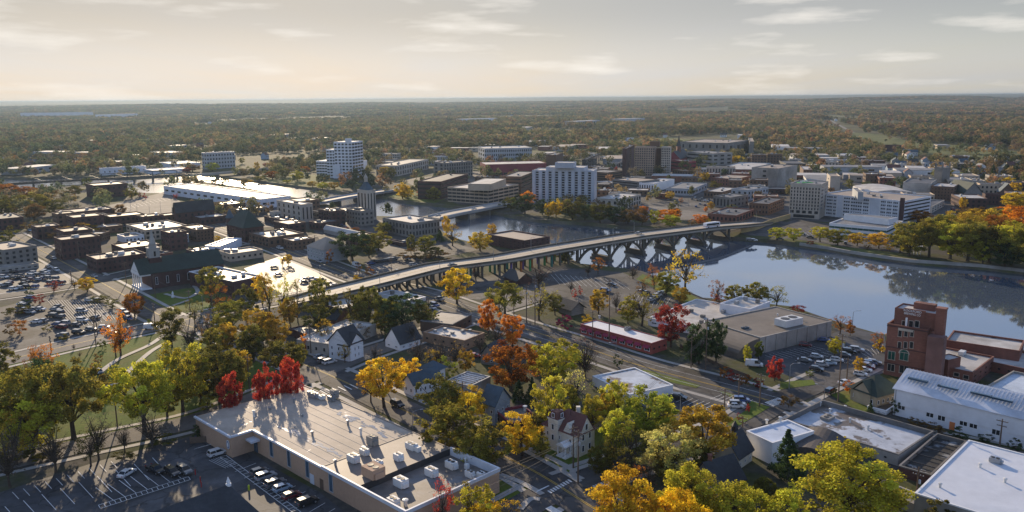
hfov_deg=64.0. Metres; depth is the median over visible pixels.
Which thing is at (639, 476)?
tree
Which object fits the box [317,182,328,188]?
tree
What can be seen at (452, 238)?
tree
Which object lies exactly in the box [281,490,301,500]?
parked car
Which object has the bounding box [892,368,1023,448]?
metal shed
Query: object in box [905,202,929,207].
window
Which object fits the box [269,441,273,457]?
window
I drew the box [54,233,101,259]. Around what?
brick building
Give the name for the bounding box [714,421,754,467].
chapel
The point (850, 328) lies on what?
bush
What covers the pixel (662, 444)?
tree
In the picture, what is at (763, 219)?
street
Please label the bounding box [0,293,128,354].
parking lot
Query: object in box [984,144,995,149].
house
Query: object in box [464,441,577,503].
power line
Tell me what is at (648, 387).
power line
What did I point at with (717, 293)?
tree
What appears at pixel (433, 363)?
house
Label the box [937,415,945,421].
window
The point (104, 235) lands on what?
brick building
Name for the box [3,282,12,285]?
parked suv
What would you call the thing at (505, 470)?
power line
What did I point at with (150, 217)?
city building
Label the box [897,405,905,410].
window
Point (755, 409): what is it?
verge
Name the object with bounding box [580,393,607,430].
tree
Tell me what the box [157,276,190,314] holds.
utility pole
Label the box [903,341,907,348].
window
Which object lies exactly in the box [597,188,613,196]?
city building
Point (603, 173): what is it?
parking deck
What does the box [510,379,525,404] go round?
conifer tree
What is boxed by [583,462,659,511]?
tree
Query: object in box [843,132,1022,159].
park
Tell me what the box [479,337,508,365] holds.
house
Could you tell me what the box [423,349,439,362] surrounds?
tree
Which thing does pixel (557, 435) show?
mansion
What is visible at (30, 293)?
bush
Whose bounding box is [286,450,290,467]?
window
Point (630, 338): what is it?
shop building
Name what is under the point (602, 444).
tree
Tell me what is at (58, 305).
parked car
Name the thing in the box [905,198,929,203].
window
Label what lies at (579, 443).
utility pole
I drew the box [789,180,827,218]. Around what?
hospital tower
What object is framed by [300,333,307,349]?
bush
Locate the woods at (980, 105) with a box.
[0,95,1023,123]
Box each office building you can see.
[0,240,38,264]
[201,151,235,168]
[418,173,467,198]
[434,160,472,175]
[448,178,518,203]
[503,171,531,196]
[582,153,599,168]
[622,145,633,175]
[666,182,706,195]
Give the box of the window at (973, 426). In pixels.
[969,423,977,429]
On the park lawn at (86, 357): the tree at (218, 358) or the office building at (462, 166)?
the tree at (218, 358)
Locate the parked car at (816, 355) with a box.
[810,353,823,358]
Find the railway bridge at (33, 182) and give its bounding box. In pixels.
[4,170,189,186]
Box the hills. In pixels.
[0,94,1023,122]
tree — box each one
[0,183,18,194]
[0,195,25,212]
[0,199,16,212]
[0,340,20,375]
[0,365,56,437]
[0,390,65,452]
[0,409,40,464]
[0,423,27,487]
[11,186,37,194]
[15,192,49,211]
[20,203,47,219]
[22,346,52,373]
[22,357,54,394]
[27,343,58,366]
[28,188,57,196]
[28,417,75,472]
[29,357,111,439]
[41,199,67,212]
[45,279,62,291]
[50,190,74,198]
[66,185,83,194]
[67,278,77,288]
[73,277,97,291]
[73,424,105,465]
[75,412,114,460]
[82,178,92,185]
[95,358,175,432]
[100,309,134,355]
[104,322,128,356]
[111,204,126,212]
[114,423,131,452]
[121,293,145,316]
[123,188,139,198]
[127,407,171,447]
[152,306,185,346]
[152,340,212,412]
[153,377,184,416]
[177,319,202,351]
[182,345,214,381]
[183,299,202,324]
[185,164,200,171]
[187,367,217,400]
[189,344,245,403]
[195,266,225,300]
[197,328,228,355]
[199,314,217,340]
[204,284,231,312]
[205,162,218,171]
[205,313,238,340]
[211,299,251,325]
[215,322,236,350]
[216,356,250,393]
[216,370,242,408]
[232,283,258,315]
[232,348,251,373]
[234,323,268,361]
[238,308,277,341]
[251,272,272,304]
[251,361,273,400]
[253,162,259,168]
[253,176,263,179]
[256,274,280,312]
[257,339,306,375]
[260,316,291,344]
[264,171,279,178]
[269,271,295,317]
[271,364,288,395]
[277,168,291,175]
[277,298,299,324]
[280,355,303,393]
[284,254,292,264]
[286,275,306,322]
[286,345,307,367]
[289,170,303,180]
[300,166,310,171]
[300,299,330,327]
[307,181,317,186]
[307,277,330,303]
[315,317,333,335]
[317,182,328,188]
[318,293,342,312]
[327,182,339,187]
[328,230,371,260]
[335,287,360,319]
[337,344,351,361]
[342,314,357,323]
[349,294,371,320]
[351,285,382,321]
[354,357,409,407]
[356,324,371,337]
[356,367,381,401]
[358,234,380,257]
[366,231,391,250]
[367,343,380,358]
[370,309,388,331]
[371,315,395,333]
[373,222,392,234]
[376,166,387,174]
[377,293,432,325]
[378,299,400,322]
[386,167,396,178]
[393,183,410,198]
[394,357,420,381]
[400,189,413,198]
[404,321,417,339]
[406,234,414,251]
[407,334,429,364]
[408,302,431,323]
[412,234,435,252]
[413,372,462,417]
[413,401,491,447]
[419,334,451,363]
[422,309,439,320]
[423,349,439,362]
[425,187,441,200]
[425,246,443,254]
[432,476,453,511]
[435,230,445,241]
[436,267,474,303]
[442,216,449,231]
[443,222,462,245]
[448,338,463,367]
[452,384,488,422]
[452,480,494,511]
[453,430,487,462]
[457,348,475,371]
[465,419,514,463]
[466,500,501,511]
[467,231,493,250]
[468,265,482,280]
[472,334,488,352]
[477,299,501,333]
[482,339,540,391]
[483,280,523,313]
[485,324,508,341]
[486,223,496,232]
[491,295,509,319]
[491,498,522,511]
[499,314,524,347]
[501,411,545,455]
[503,197,517,210]
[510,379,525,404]
[511,193,536,213]
[520,191,535,202]
[522,282,557,319]
[523,377,538,405]
[525,266,554,288]
[525,337,582,384]
[526,344,547,370]
[530,374,570,425]
[530,433,550,456]
[531,412,544,436]
[534,199,549,214]
[544,203,554,215]
[545,294,564,314]
[550,199,563,216]
[551,383,580,411]
[554,251,575,262]
[558,370,595,405]
[559,197,587,219]
[572,337,602,378]
[574,204,595,219]
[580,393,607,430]
[583,264,591,272]
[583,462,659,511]
[584,202,614,222]
[587,441,617,474]
[589,289,610,313]
[591,257,605,273]
[594,378,628,423]
[595,393,620,420]
[597,433,621,455]
[598,408,634,449]
[603,206,626,223]
[611,292,621,312]
[611,422,648,467]
[613,444,636,468]
[614,383,679,445]
[616,209,640,223]
[618,297,639,323]
[623,288,663,325]
[626,266,641,278]
[630,465,647,483]
[634,206,652,224]
[635,423,708,478]
[635,459,664,486]
[636,279,648,291]
[637,437,660,469]
[645,264,662,288]
[647,396,676,429]
[648,209,659,222]
[649,448,682,480]
[652,303,690,346]
[653,271,680,295]
[655,460,727,511]
[655,486,712,511]
[657,209,678,223]
[660,215,680,226]
[665,191,674,198]
[665,248,704,287]
[665,403,737,456]
[672,285,692,303]
[673,208,681,216]
[683,321,716,363]
[684,343,701,364]
[690,444,714,467]
[691,214,708,223]
[695,479,771,511]
[700,172,709,179]
[703,318,727,361]
[706,202,714,208]
[708,279,726,300]
[711,295,727,304]
[724,284,748,299]
[742,281,770,299]
[743,344,752,360]
[752,476,779,497]
[754,341,763,358]
[759,487,809,511]
[762,286,788,305]
[766,356,784,380]
[767,227,786,237]
[767,429,806,482]
[784,227,803,240]
[788,436,918,511]
[809,226,829,241]
[824,228,850,245]
[826,336,844,355]
[828,314,852,333]
[847,232,866,245]
[853,356,866,370]
[865,232,890,248]
[865,403,874,413]
[870,332,886,348]
[887,221,934,255]
[889,229,912,252]
[910,209,935,222]
[914,218,951,256]
[924,214,960,238]
[925,221,971,258]
[946,210,979,232]
[948,218,990,260]
[955,206,992,217]
[957,208,1009,228]
[959,197,968,208]
[968,238,999,263]
[969,225,1009,262]
[980,242,1023,266]
[982,207,1010,219]
[984,214,1021,235]
[989,220,1023,264]
[990,165,995,173]
[994,205,1023,215]
[998,177,1015,180]
[999,205,1023,222]
[999,224,1023,260]
[1001,191,1023,206]
[1007,217,1023,230]
[1010,182,1022,190]
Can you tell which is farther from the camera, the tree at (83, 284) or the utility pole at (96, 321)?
the tree at (83, 284)
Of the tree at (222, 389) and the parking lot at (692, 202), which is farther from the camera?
the parking lot at (692, 202)
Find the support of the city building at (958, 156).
on the ground at (754, 468)
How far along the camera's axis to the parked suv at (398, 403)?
229.64 m
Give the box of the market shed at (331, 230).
[323,225,359,235]
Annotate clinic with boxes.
[829,212,902,238]
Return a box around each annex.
[189,266,261,295]
[270,210,280,216]
[748,138,753,153]
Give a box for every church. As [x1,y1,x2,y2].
[129,230,224,290]
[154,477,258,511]
[671,137,686,159]
[934,163,982,195]
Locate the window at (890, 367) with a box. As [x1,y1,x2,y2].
[886,363,894,371]
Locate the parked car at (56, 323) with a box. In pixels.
[50,321,61,325]
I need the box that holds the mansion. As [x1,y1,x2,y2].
[541,406,596,459]
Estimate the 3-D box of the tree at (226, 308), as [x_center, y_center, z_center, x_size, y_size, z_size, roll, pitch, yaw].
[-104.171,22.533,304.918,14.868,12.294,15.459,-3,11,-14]
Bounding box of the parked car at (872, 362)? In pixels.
[864,359,877,365]
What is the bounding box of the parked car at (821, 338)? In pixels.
[817,336,830,341]
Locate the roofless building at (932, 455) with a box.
[898,433,966,483]
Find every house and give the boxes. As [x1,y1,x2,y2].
[261,152,268,158]
[326,324,364,361]
[383,322,421,350]
[403,366,442,395]
[418,360,447,378]
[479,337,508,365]
[479,383,512,425]
[691,453,746,496]
[847,374,894,406]
[867,401,893,414]
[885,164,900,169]
[903,168,912,177]
[904,151,913,158]
[907,159,918,163]
[911,150,917,155]
[921,157,929,163]
[958,158,968,161]
[967,167,983,175]
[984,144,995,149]
[997,182,1013,192]
[1005,161,1015,165]
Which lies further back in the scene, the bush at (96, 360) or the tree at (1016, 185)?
the tree at (1016, 185)
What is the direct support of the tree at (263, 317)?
on the ground at (754, 468)
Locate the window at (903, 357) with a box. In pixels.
[899,352,908,361]
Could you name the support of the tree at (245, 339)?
on the park lawn at (86, 357)
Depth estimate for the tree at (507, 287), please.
324.10 m
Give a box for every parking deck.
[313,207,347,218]
[597,169,622,180]
[612,177,659,188]
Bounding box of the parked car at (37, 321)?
[29,319,42,323]
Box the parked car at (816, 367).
[809,365,823,371]
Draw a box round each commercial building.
[86,249,145,272]
[126,220,185,239]
[186,247,219,252]
[194,385,499,511]
[219,246,262,261]
[264,215,304,223]
[289,325,320,337]
[296,319,375,355]
[320,298,364,309]
[379,289,425,303]
[420,311,471,330]
[423,324,484,349]
[447,371,490,395]
[592,367,672,401]
[648,299,733,332]
[704,186,737,197]
[719,296,769,313]
[727,162,770,166]
[731,186,767,200]
[746,416,813,464]
[779,160,805,166]
[784,400,933,465]
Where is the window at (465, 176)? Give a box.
[442,176,467,184]
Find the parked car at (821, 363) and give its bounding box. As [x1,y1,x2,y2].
[815,360,828,366]
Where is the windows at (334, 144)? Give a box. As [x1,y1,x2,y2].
[316,144,351,175]
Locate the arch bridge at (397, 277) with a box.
[278,220,772,311]
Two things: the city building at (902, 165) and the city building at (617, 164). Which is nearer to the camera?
the city building at (902, 165)
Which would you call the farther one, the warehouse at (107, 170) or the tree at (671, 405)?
the warehouse at (107, 170)
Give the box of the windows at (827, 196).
[826,196,897,216]
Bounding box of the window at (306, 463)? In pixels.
[305,460,309,478]
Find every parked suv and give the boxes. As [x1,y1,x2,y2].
[0,274,8,278]
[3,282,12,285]
[23,295,34,299]
[23,309,35,313]
[24,273,34,276]
[45,280,54,283]
[45,312,57,317]
[48,276,59,279]
[54,309,64,313]
[54,324,67,328]
[61,320,70,323]
[71,328,85,334]
[75,307,88,312]
[75,316,88,321]
[163,464,181,477]
[175,462,193,475]
[206,447,225,457]
[254,470,277,481]
[263,477,286,488]
[295,495,319,507]
[316,356,328,363]
[321,358,336,364]
[390,398,404,407]
[430,301,439,306]
[669,391,687,400]
[728,399,746,405]
[732,395,750,402]
[825,386,837,394]
[842,347,856,353]
[850,345,864,352]
[858,362,874,369]
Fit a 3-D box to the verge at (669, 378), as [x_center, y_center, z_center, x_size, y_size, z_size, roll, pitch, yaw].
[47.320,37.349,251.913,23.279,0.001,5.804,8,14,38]
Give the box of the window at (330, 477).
[328,473,332,492]
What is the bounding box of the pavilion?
[502,268,531,284]
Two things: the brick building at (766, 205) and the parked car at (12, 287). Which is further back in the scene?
the brick building at (766, 205)
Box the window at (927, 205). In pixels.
[904,205,929,210]
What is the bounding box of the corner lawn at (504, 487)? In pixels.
[481,479,526,510]
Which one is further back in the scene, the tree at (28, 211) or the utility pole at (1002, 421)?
the tree at (28, 211)
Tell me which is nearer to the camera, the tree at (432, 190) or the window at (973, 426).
the window at (973, 426)
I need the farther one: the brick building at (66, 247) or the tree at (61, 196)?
the tree at (61, 196)
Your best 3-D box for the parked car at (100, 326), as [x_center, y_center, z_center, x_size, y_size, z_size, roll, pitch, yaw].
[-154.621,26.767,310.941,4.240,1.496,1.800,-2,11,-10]
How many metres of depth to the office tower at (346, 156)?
891.75 m
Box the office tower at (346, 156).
[316,138,366,177]
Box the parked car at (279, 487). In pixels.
[272,482,292,492]
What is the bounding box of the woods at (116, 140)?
[0,113,1023,215]
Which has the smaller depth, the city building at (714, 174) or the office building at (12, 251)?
the office building at (12, 251)
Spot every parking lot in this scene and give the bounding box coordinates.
[0,262,70,294]
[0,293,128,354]
[0,435,342,511]
[109,192,179,213]
[216,207,346,226]
[244,257,337,294]
[313,220,476,261]
[364,254,427,274]
[405,165,752,212]
[437,273,516,299]
[503,267,681,320]
[603,205,707,219]
[639,385,736,419]
[714,406,745,446]
[742,220,908,252]
[751,328,885,387]
[776,161,965,221]
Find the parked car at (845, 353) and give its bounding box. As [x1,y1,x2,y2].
[837,351,850,356]
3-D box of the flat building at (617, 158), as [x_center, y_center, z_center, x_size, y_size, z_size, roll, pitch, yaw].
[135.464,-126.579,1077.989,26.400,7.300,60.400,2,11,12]
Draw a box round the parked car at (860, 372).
[853,370,867,376]
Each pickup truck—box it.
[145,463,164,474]
[433,296,444,300]
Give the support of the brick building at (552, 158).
on the ground at (754, 468)
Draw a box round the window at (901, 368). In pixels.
[898,365,908,372]
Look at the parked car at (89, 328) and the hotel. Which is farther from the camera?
the hotel
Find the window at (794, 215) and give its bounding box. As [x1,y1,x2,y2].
[793,214,813,217]
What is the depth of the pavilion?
381.51 m
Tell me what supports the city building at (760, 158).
on the ground at (754, 468)
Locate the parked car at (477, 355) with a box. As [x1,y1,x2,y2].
[470,352,480,357]
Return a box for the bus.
[703,221,719,227]
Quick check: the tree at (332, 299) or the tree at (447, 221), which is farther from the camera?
the tree at (447, 221)
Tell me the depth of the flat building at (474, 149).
1318.24 m
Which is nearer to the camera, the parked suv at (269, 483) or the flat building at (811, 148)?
the parked suv at (269, 483)
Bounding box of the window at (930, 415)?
[926,412,933,418]
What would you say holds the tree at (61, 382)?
on the park lawn at (86, 357)
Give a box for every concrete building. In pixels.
[687,150,732,165]
[751,164,796,186]
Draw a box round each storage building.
[205,238,241,249]
[788,427,844,469]
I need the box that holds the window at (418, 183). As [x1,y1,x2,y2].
[418,183,440,185]
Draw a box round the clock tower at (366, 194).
[357,173,376,219]
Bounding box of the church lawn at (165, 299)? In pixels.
[143,288,231,312]
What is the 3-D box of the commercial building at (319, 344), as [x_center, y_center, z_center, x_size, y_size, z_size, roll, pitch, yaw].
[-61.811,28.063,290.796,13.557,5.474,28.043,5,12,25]
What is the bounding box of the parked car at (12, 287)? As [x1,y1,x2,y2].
[8,286,17,289]
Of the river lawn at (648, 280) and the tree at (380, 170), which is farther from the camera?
the tree at (380, 170)
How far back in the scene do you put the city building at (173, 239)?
474.01 m
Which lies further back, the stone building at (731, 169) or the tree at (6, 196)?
the stone building at (731, 169)
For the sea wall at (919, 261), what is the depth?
426.79 m
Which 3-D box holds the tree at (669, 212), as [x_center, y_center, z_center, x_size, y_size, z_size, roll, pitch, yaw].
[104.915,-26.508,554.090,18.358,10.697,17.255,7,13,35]
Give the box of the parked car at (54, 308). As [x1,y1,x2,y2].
[49,306,60,310]
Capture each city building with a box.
[0,212,24,230]
[31,223,59,239]
[51,210,75,227]
[56,226,92,235]
[66,212,104,227]
[91,223,122,232]
[103,211,144,224]
[111,240,159,252]
[136,212,163,222]
[160,212,173,220]
[160,228,187,250]
[214,200,245,213]
[231,206,266,215]
[274,219,305,232]
[280,197,319,209]
[309,219,339,230]
[318,207,345,225]
[345,232,373,246]
[346,207,373,225]
[381,153,400,159]
[431,156,447,160]
[474,175,494,180]
[588,165,605,168]
[592,167,609,169]
[597,182,610,187]
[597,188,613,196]
[604,162,619,166]
[608,191,631,194]
[626,187,649,194]
[655,191,667,198]
[681,176,699,182]
[697,167,705,175]
[703,172,719,180]
[728,178,741,186]
[732,172,749,174]
[747,184,764,186]
[749,178,767,186]
[751,153,766,162]
[753,193,778,200]
[767,153,782,163]
[768,186,789,193]
[824,161,838,164]
[825,159,847,164]
[861,159,884,164]
[862,172,885,183]
[876,176,895,186]
[896,163,913,167]
[901,192,934,198]
[908,175,933,178]
[923,162,945,166]
[946,177,972,182]
[950,155,967,161]
[950,162,966,170]
[950,194,987,208]
[951,173,979,178]
[969,178,985,183]
[976,182,1009,192]
[985,174,1012,181]
[1001,181,1023,190]
[1004,191,1023,200]
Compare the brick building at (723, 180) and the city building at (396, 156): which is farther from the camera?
the city building at (396, 156)
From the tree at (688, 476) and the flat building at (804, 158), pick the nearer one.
the tree at (688, 476)
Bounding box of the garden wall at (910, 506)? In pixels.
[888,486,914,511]
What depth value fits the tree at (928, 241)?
429.84 m
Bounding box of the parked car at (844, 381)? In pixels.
[837,379,853,384]
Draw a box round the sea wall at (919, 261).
[799,243,1023,271]
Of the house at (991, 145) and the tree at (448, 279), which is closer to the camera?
the tree at (448, 279)
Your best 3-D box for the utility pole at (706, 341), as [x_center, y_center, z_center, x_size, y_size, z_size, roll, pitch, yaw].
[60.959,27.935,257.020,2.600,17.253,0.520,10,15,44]
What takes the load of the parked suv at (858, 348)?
on the parking lot at (860, 338)
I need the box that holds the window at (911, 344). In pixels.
[909,341,913,348]
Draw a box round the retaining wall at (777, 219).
[741,214,790,232]
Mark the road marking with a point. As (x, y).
(551, 509)
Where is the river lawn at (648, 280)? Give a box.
[637,274,715,302]
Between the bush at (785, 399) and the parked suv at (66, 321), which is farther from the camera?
the parked suv at (66, 321)
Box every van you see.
[143,323,159,329]
[352,261,360,266]
[745,358,762,367]
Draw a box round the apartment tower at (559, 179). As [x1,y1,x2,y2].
[532,161,596,204]
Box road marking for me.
[5,197,878,511]
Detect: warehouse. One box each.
[86,181,126,197]
[99,165,145,174]
[144,167,187,173]
[149,151,181,157]
[159,161,199,167]
[456,118,493,120]
[913,440,1023,511]
[946,330,1023,361]
[987,370,1023,393]
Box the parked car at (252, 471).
[249,466,269,475]
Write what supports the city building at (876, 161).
on the ground at (754, 468)
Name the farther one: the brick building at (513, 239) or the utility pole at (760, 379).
the brick building at (513, 239)
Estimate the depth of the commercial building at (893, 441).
208.17 m
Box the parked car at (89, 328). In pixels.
[84,326,97,330]
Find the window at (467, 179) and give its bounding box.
[442,179,467,188]
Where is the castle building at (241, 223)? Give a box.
[225,209,264,241]
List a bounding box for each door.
[254,442,257,451]
[310,473,313,484]
[320,479,323,489]
[949,422,954,429]
[983,431,990,438]
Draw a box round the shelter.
[557,298,586,315]
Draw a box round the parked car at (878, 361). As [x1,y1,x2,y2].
[871,359,881,364]
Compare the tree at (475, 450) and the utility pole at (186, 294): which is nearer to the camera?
the tree at (475, 450)
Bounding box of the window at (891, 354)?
[887,351,895,360]
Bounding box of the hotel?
[478,145,531,161]
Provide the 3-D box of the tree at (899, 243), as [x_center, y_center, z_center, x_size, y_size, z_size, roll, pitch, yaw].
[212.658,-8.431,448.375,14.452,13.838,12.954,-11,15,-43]
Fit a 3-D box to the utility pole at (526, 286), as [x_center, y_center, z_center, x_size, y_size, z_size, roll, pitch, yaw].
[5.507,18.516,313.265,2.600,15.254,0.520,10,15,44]
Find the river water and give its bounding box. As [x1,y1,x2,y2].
[3,176,1023,339]
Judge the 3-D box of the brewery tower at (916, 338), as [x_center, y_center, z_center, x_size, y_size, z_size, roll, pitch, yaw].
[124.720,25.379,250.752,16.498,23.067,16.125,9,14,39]
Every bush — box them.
[0,225,19,241]
[0,305,30,314]
[0,452,29,465]
[2,324,14,334]
[10,320,27,334]
[18,299,33,306]
[19,222,36,228]
[23,442,62,461]
[24,287,33,294]
[32,294,45,303]
[46,226,66,237]
[58,333,69,339]
[62,222,99,229]
[88,294,109,302]
[92,353,102,363]
[96,339,107,348]
[104,299,119,307]
[111,450,139,459]
[153,433,175,444]
[191,424,199,436]
[198,393,214,409]
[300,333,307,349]
[325,249,333,263]
[365,267,374,275]
[396,247,428,258]
[427,251,451,260]
[437,355,458,378]
[556,315,572,328]
[582,314,591,322]
[613,354,623,366]
[708,181,722,187]
[719,366,728,377]
[727,369,738,381]
[738,374,751,384]
[753,377,763,387]
[776,394,799,406]
[789,305,805,311]
[842,380,853,393]
[846,320,855,333]
[872,339,884,351]
[890,398,899,413]
[908,416,925,425]
[924,421,947,432]
[924,498,955,511]
[947,426,968,439]
[978,434,994,441]
[1007,437,1022,450]
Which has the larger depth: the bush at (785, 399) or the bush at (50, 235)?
the bush at (50, 235)
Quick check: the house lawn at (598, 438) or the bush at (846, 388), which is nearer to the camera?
the house lawn at (598, 438)
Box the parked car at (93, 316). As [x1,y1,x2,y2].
[88,315,101,318]
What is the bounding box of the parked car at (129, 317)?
[124,315,132,319]
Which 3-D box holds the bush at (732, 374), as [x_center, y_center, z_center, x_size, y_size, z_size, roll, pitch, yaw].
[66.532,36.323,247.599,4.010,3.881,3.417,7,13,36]
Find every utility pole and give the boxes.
[91,296,209,345]
[93,308,97,334]
[114,356,247,426]
[125,265,155,297]
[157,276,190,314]
[210,277,310,319]
[242,306,311,352]
[246,325,342,388]
[310,327,382,380]
[377,351,465,407]
[466,382,577,467]
[513,289,591,314]
[524,285,528,322]
[532,278,535,324]
[574,430,582,483]
[590,310,686,338]
[607,281,612,343]
[690,337,693,367]
[704,318,710,369]
[721,388,729,412]
[735,374,743,394]
[757,373,765,405]
[837,334,846,401]
[844,358,851,378]
[912,467,925,490]
[997,419,1007,445]
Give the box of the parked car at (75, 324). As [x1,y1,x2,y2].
[68,322,80,325]
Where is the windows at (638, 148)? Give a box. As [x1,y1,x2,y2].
[638,148,669,172]
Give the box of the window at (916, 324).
[914,320,919,327]
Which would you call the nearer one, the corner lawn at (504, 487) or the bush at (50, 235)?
the corner lawn at (504, 487)
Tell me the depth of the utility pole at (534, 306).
309.96 m
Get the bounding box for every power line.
[428,437,574,492]
[441,442,566,494]
[451,442,574,501]
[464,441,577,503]
[474,446,576,510]
[581,341,700,436]
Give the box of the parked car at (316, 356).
[313,353,326,358]
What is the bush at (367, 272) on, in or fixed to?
on the ground at (754, 468)
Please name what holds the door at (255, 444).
in the commercial building at (361, 460)
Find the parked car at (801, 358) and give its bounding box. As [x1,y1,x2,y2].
[797,356,811,362]
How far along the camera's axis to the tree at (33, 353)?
249.98 m
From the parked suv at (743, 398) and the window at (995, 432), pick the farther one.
the parked suv at (743, 398)
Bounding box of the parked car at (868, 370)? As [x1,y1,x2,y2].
[856,366,871,372]
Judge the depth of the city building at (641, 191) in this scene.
719.49 m
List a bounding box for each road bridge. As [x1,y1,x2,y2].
[190,167,268,178]
[320,188,397,205]
[428,201,520,219]
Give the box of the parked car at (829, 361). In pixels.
[822,359,836,364]
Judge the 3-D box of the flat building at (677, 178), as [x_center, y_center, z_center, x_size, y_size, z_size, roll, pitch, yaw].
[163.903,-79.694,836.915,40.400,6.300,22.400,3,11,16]
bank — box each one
[0,173,1023,274]
[596,193,640,208]
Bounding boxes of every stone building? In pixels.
[277,199,312,221]
[383,214,439,237]
[706,166,735,175]
[930,199,943,212]
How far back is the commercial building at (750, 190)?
681.74 m
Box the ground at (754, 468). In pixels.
[0,118,1023,511]
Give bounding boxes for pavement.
[0,223,1023,511]
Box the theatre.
[903,178,936,191]
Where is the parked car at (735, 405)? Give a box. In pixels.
[727,402,744,408]
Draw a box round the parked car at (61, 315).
[55,314,65,317]
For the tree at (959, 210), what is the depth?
545.95 m
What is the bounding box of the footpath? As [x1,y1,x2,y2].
[1,286,590,509]
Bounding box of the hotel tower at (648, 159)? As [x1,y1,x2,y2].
[634,141,670,176]
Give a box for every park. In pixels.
[245,174,348,189]
[390,189,444,202]
[635,137,689,142]
[770,238,916,257]
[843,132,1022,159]
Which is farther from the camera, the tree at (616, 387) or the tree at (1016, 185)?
the tree at (1016, 185)
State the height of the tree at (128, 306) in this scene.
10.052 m
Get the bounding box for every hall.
[172,199,214,223]
[639,178,673,191]
[686,306,831,358]
[713,193,748,207]
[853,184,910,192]
[982,193,1012,205]
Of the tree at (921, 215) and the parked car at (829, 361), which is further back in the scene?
the tree at (921, 215)
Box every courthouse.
[376,159,428,175]
[680,139,748,154]
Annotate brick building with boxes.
[54,206,114,213]
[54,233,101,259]
[93,230,110,241]
[160,249,172,255]
[181,224,213,241]
[284,236,314,250]
[306,237,347,262]
[324,307,348,324]
[487,230,549,249]
[498,405,536,432]
[546,153,562,166]
[671,159,695,171]
[672,169,693,173]
[708,207,753,221]
[712,174,750,185]
[749,197,783,214]
[800,166,812,172]
[931,182,957,200]
[943,347,993,382]
[991,351,1023,374]
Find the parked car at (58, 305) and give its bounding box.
[52,304,64,307]
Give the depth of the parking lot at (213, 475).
183.66 m
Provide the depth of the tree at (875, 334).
277.29 m
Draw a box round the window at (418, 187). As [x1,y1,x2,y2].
[418,187,440,189]
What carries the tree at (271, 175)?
on the river park at (304, 181)
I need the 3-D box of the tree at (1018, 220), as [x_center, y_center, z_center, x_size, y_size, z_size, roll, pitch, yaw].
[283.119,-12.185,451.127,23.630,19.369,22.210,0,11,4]
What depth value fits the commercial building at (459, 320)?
306.19 m
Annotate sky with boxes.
[0,0,1023,100]
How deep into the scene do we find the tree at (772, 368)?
247.35 m
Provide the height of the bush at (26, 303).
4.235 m
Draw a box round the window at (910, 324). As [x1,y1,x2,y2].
[908,320,913,326]
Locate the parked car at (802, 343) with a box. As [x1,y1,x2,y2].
[799,341,811,346]
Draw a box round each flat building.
[1,164,54,174]
[33,151,75,155]
[451,147,468,151]
[469,147,477,151]
[538,146,551,150]
[553,144,575,150]
[574,144,588,147]
[603,155,621,163]
[651,174,693,181]
[735,167,751,171]
[771,144,789,150]
[784,147,823,152]
[789,153,810,159]
[797,173,826,179]
[803,175,826,180]
[816,154,828,156]
[820,157,843,158]
[820,165,881,173]
[835,153,851,158]
[842,173,848,179]
[848,173,892,181]
[870,163,885,169]
[879,170,901,178]
[893,168,959,176]
[905,166,925,167]
[933,144,949,148]
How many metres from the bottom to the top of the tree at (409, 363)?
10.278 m
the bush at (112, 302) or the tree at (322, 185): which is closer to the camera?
the bush at (112, 302)
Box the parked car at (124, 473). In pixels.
[116,468,136,478]
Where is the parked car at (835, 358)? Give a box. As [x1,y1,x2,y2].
[830,356,843,361]
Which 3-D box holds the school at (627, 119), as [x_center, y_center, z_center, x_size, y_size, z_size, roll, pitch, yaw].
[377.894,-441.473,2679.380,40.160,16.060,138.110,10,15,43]
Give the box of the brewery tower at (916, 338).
[883,301,948,376]
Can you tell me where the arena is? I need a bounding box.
[480,161,545,175]
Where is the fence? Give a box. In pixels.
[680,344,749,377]
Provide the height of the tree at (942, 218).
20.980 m
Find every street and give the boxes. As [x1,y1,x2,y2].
[0,244,257,298]
[0,291,306,364]
[0,298,538,470]
[3,233,614,511]
[204,223,791,410]
[253,204,482,248]
[486,360,858,511]
[641,199,914,237]
[727,210,788,230]
[776,401,1023,453]
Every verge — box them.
[640,369,700,387]
[720,391,768,426]
[780,379,815,388]
[832,391,869,411]
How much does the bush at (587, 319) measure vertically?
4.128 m
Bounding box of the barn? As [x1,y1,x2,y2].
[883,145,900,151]
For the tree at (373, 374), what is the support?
on the ground at (754, 468)
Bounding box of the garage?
[0,261,38,272]
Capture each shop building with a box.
[117,232,143,241]
[192,213,225,224]
[248,228,303,247]
[389,239,406,246]
[579,315,666,353]
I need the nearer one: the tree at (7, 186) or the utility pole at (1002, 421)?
the utility pole at (1002, 421)
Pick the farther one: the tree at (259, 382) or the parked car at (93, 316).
the parked car at (93, 316)
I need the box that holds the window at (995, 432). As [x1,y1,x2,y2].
[991,429,999,435]
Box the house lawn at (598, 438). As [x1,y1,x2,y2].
[520,430,646,471]
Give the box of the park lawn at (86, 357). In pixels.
[0,331,279,450]
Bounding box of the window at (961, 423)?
[958,421,967,426]
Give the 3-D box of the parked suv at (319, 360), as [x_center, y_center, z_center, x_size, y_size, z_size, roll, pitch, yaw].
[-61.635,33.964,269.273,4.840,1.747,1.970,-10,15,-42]
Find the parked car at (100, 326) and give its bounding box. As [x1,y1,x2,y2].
[98,324,109,328]
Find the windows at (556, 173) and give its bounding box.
[536,172,590,176]
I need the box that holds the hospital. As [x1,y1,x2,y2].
[825,188,930,223]
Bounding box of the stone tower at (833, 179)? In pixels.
[827,173,839,191]
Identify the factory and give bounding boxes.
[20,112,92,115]
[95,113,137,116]
[163,183,290,207]

